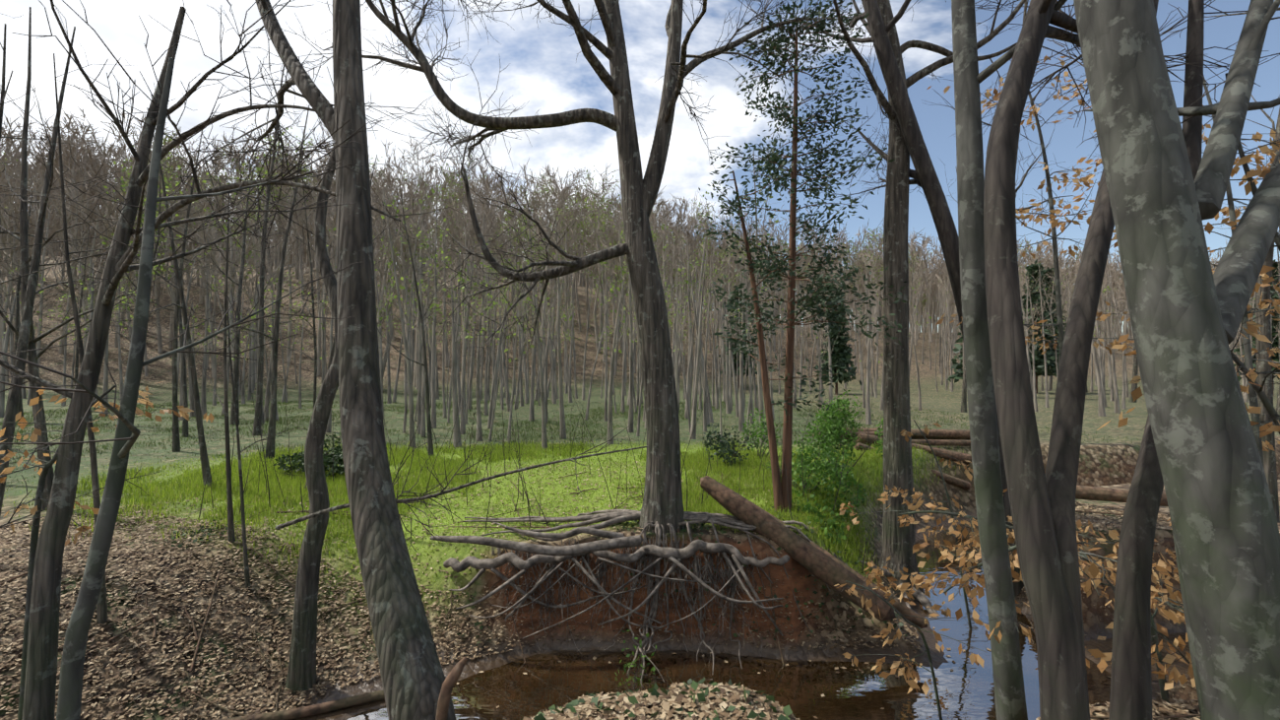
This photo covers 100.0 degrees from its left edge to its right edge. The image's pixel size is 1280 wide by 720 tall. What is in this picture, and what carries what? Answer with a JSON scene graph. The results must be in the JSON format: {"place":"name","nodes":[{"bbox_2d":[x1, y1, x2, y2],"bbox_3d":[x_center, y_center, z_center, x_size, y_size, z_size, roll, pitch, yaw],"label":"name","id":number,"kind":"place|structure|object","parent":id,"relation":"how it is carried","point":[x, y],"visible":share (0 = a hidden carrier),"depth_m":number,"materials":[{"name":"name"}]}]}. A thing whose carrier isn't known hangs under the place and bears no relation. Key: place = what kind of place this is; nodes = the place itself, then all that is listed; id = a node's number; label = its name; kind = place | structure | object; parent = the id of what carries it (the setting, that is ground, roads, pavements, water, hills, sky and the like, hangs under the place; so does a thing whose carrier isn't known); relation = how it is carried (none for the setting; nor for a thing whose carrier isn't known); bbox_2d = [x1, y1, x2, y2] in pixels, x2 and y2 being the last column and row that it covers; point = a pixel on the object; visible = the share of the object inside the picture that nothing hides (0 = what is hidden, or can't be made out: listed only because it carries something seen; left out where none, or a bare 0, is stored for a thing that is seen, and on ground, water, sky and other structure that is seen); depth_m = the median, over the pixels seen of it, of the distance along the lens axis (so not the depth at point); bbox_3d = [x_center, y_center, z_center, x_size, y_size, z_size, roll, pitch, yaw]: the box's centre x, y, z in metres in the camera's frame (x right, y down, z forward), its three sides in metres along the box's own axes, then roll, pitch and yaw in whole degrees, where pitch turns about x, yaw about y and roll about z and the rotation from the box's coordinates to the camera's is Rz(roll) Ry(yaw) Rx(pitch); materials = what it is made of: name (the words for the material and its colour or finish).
{"place":"outdoors","nodes":[
{"label":"outdoors","id":0,"kind":"place"},
{"bbox_2d":[0,255,1279,719],"bbox_3d":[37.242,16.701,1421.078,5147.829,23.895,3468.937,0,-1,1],"label":"ground","id":1,"kind":"structure","parent":0,"point":[1101,464],"depth_m":7.86,"materials":[{"name":"brown soil"}]},
{"bbox_2d":[0,380,214,719],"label":"beech sapling","id":2,"kind":"object","parent":1,"relation":"on","point":[22,422],"visible":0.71,"depth_m":4.66,"materials":[{"name":"orange plant"}]},
{"bbox_2d":[0,4,466,625],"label":"bare trees","id":3,"kind":"object","parent":1,"relation":"on","point":[26,338],"visible":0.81,"depth_m":8.62,"materials":[{"name":"brown plant"}]},
{"bbox_2d":[0,0,469,719],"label":"tree trunk","id":4,"kind":"object","parent":1,"relation":"on","point":[43,644],"visible":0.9,"depth_m":4.24,"materials":[{"name":"brown plant"}]},
{"bbox_2d":[265,431,344,479],"bbox_3d":[-6.433,1.966,10.870,1.758,1.062,1.626,0,-1,-23],"label":"bush","id":5,"kind":"object","parent":1,"relation":"on","point":[328,457],"visible":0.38,"depth_m":10.69,"materials":[{"name":"green plant"}]},
{"bbox_2d":[284,145,338,693],"bbox_3d":[-3.585,-0.195,5.995,0.632,8.157,0.649,1,-1,-27],"label":"tree stem","id":6,"kind":"object","parent":1,"relation":"on","point":[301,672],"visible":0.62,"depth_m":5.78,"materials":[{"name":"brown plant"}]},
{"bbox_2d":[141,0,514,719],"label":"tree trunk","id":7,"kind":"object","parent":1,"relation":"on","point":[410,670],"visible":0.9,"depth_m":3.81,"materials":[{"name":"grey plant"}]},
{"bbox_2d":[377,182,438,433],"bbox_3d":[-7.649,-1.769,17.361,0.963,8.473,2.288,0,-1,20],"label":"young green tree","id":8,"kind":"object","parent":1,"relation":"on","point":[406,400],"visible":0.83,"depth_m":17.44,"materials":[{"name":"green plant"}]},
{"bbox_2d":[435,656,466,719],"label":"broken branch","id":9,"kind":"object","parent":1,"relation":"on","point":[450,680],"visible":1,"depth_m":2.98,"materials":[{"name":"brown plant"}]},
{"bbox_2d":[275,414,647,554],"bbox_3d":[-1.646,1.281,5.214,3.408,1.517,1.056,0,-1,11],"label":"branch","id":10,"kind":"object","parent":1,"relation":"on","point":[347,505],"visible":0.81,"depth_m":5.11,"materials":[{"name":"grey plant"}]},
{"bbox_2d":[1,438,963,622],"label":"bright grass","id":11,"kind":"structure","parent":1,"relation":"on","point":[496,456],"depth_m":9.79,"materials":[{"name":"green plant"}]},
{"bbox_2d":[163,460,907,719],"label":"fallen leaves","id":12,"kind":"object","parent":1,"relation":"on","point":[787,709],"visible":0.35,"depth_m":7.02,"materials":[{"name":"brown plant"}]},
{"bbox_2d":[198,361,883,572],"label":"saplings","id":13,"kind":"object","parent":1,"relation":"on","point":[432,466],"visible":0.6,"depth_m":9.20,"materials":[{"name":"grey"}]},
{"bbox_2d":[248,0,875,533],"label":"tree trunk","id":14,"kind":"object","parent":1,"relation":"on","point":[662,504],"visible":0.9,"depth_m":7.38,"materials":[{"name":"grey plant"}]},
{"bbox_2d":[0,399,1138,517],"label":"dull grass","id":15,"kind":"structure","parent":1,"relation":"on","point":[532,421],"depth_m":19.41,"materials":[{"name":"green plant"}]},
{"bbox_2d":[0,466,1200,719],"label":"ground twigs","id":16,"kind":"object","parent":1,"relation":"on","point":[197,636],"visible":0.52,"depth_m":6.34,"materials":[{"name":"brown wood"}]},
{"bbox_2d":[0,105,1279,448],"bbox_3d":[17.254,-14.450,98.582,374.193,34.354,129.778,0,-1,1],"label":"forest trees","id":17,"kind":"object","parent":1,"relation":"on","point":[595,227],"visible":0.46,"depth_m":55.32,"materials":[{"name":"brown plant"}]},
{"bbox_2d":[0,460,1279,719],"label":"leaf litter","id":18,"kind":"object","parent":1,"relation":"on","point":[675,697],"visible":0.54,"depth_m":6.00,"materials":[{"name":"brown plant"}]},
{"bbox_2d":[0,57,378,719],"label":"tree sapling","id":19,"kind":"object","parent":18,"relation":"on","point":[71,675],"visible":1,"depth_m":2.56,"materials":[{"name":"grey plant"}]},
{"bbox_2d":[1045,0,1158,719],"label":"tree trunk","id":20,"kind":"object","parent":18,"relation":"on","point":[1062,464],"visible":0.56,"depth_m":3.14,"materials":[{"name":"brown plant"}]},
{"bbox_2d":[1,0,1279,522],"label":"trees","id":21,"kind":"object","parent":1,"relation":"on","point":[1270,471],"visible":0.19,"depth_m":16.67,"materials":[{"name":"grey plant"}]},
{"bbox_2d":[615,630,667,692],"bbox_3d":[-0.016,3.515,6.005,0.536,0.863,0.979,0,-1,-8],"label":"seedling shrub","id":22,"kind":"object","parent":1,"relation":"on","point":[653,669],"visible":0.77,"depth_m":6.13,"materials":[{"name":"green plant"}]},
{"bbox_2d":[664,232,693,412],"bbox_3d":[1.791,-1.804,26.188,2.094,9.022,1.554,0,-1,1],"label":"young green tree","id":23,"kind":"object","parent":1,"relation":"on","point":[680,311],"visible":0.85,"depth_m":25.98,"materials":[{"name":"green plant"}]},
{"bbox_2d":[430,509,939,689],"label":"tree roots","id":24,"kind":"object","parent":1,"relation":"on","point":[545,554],"visible":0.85,"depth_m":6.91,"materials":[{"name":"grey plant"}]},
{"bbox_2d":[213,427,1168,719],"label":"fallen logs","id":25,"kind":"object","parent":1,"relation":"on","point":[824,565],"visible":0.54,"depth_m":7.13,"materials":[{"name":"brown wood"}]},
{"bbox_2d":[703,423,753,467],"bbox_3d":[1.886,1.831,11.473,1.105,0.985,1.039,0,-1,1],"label":"green shrub","id":26,"kind":"object","parent":1,"relation":"on","point":[724,443],"visible":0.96,"depth_m":11.39,"materials":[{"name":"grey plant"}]},
{"bbox_2d":[741,407,782,456],"bbox_3d":[2.866,1.706,12.432,1.135,1.228,1.215,0,-1,26],"label":"green shrub","id":27,"kind":"object","parent":1,"relation":"on","point":[754,433],"visible":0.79,"depth_m":12.40,"materials":[{"name":"green plant"}]},
{"bbox_2d":[694,0,907,511],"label":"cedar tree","id":28,"kind":"object","parent":1,"relation":"on","point":[781,491],"visible":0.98,"depth_m":8.53,"materials":[{"name":"green plant"}]},
{"bbox_2d":[762,428,855,492],"bbox_3d":[2.935,1.815,9.506,1.554,1.161,1.166,0,-1,1],"label":"green shrub","id":29,"kind":"object","parent":1,"relation":"on","point":[813,464],"visible":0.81,"depth_m":9.32,"materials":[{"name":"green plant"}]},
{"bbox_2d":[793,380,883,483],"bbox_3d":[4.000,1.429,10.814,1.927,2.124,2.316,0,-1,1],"label":"green shrub","id":30,"kind":"object","parent":1,"relation":"on","point":[839,422],"visible":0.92,"depth_m":10.59,"materials":[{"name":"green plant"}]},
{"bbox_2d":[777,0,1023,596],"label":"tree trunk","id":31,"kind":"object","parent":1,"relation":"on","point":[924,175],"visible":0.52,"depth_m":8.27,"materials":[{"name":"brown plant"}]},
{"bbox_2d":[760,0,1042,598],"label":"tree trunk","id":32,"kind":"object","parent":1,"relation":"on","point":[897,540],"visible":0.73,"depth_m":8.48,"materials":[{"name":"brown plant"}]},
{"bbox_2d":[833,553,990,719],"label":"beech sapling","id":33,"kind":"object","parent":1,"relation":"on","point":[973,657],"visible":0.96,"depth_m":4.76,"materials":[{"name":"orange plant"}]},
{"bbox_2d":[879,419,980,629],"bbox_3d":[4.034,2.517,7.132,1.243,3.397,1.833,0,-1,-22],"label":"beech sapling","id":34,"kind":"object","parent":1,"relation":"on","point":[895,488],"visible":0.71,"depth_m":7.36,"materials":[{"name":"orange plant"}]},
{"bbox_2d":[718,258,1279,394],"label":"conifer trees","id":35,"kind":"object","parent":1,"relation":"on","point":[842,350],"visible":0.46,"depth_m":44.74,"materials":[{"name":"green plant"}]},
{"bbox_2d":[827,485,1188,703],"bbox_3d":[3.564,2.595,5.017,3.481,2.803,2.255,0,-1,18],"label":"beech sapling","id":36,"kind":"object","parent":1,"relation":"on","point":[1114,535],"visible":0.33,"depth_m":4.86,"materials":[{"name":"orange plant"}]},
{"bbox_2d":[951,0,1067,719],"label":"beech tree","id":37,"kind":"object","parent":1,"relation":"on","point":[1007,672],"visible":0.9,"depth_m":3.82,"materials":[{"name":"grey plant"}]},
{"bbox_2d":[859,499,1195,690],"bbox_3d":[3.308,2.472,4.267,2.376,2.497,2.384,0,-1,1],"label":"beech sapling","id":38,"kind":"object","parent":1,"relation":"on","point":[1095,572],"visible":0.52,"depth_m":3.92,"materials":[{"name":"orange plant"}]},
{"bbox_2d":[926,33,1134,362],"bbox_3d":[4.739,0.247,6.256,2.387,7.811,1.880,0,-1,-4],"label":"beech sapling","id":39,"kind":"object","parent":1,"relation":"on","point":[1052,216],"visible":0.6,"depth_m":6.30,"materials":[{"name":"orange plant"}]},
{"bbox_2d":[917,0,1279,719],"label":"tree trunk","id":40,"kind":"object","parent":1,"relation":"on","point":[1061,672],"visible":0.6,"depth_m":3.02,"materials":[{"name":"brown plant"}]},
{"bbox_2d":[1108,0,1204,719],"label":"tree trunk","id":41,"kind":"object","parent":1,"relation":"on","point":[1130,697],"visible":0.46,"depth_m":3.05,"materials":[{"name":"brown plant"}]},
{"bbox_2d":[1067,0,1279,719],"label":"beech tree","id":42,"kind":"object","parent":1,"relation":"on","point":[1186,307],"visible":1,"depth_m":2.62,"materials":[{"name":"grey plant"}]},
{"bbox_2d":[1072,75,1279,525],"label":"beech sapling","id":43,"kind":"object","parent":1,"relation":"on","point":[1249,352],"visible":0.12,"depth_m":5.36,"materials":[{"name":"orange plant"}]},
{"bbox_2d":[1096,304,1279,438],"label":"beech sapling","id":44,"kind":"object","parent":1,"relation":"on","point":[1250,374],"visible":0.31,"depth_m":3.15,"materials":[{"name":"orange plant"}]},
{"bbox_2d":[1205,72,1279,304],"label":"beech sapling","id":45,"kind":"object","parent":1,"relation":"on","point":[1249,185],"visible":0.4,"depth_m":3.65,"materials":[{"name":"orange plant"}]},
{"bbox_2d":[0,0,1279,335],"label":"sky","id":46,"kind":"structure","parent":0,"point":[543,72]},
{"bbox_2d":[344,519,1111,719],"bbox_3d":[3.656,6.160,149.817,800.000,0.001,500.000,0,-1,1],"label":"creek water","id":47,"kind":"structure","parent":0,"point":[965,688],"depth_m":6.13,"materials":[{"name":"brown liquid"}]}
]}

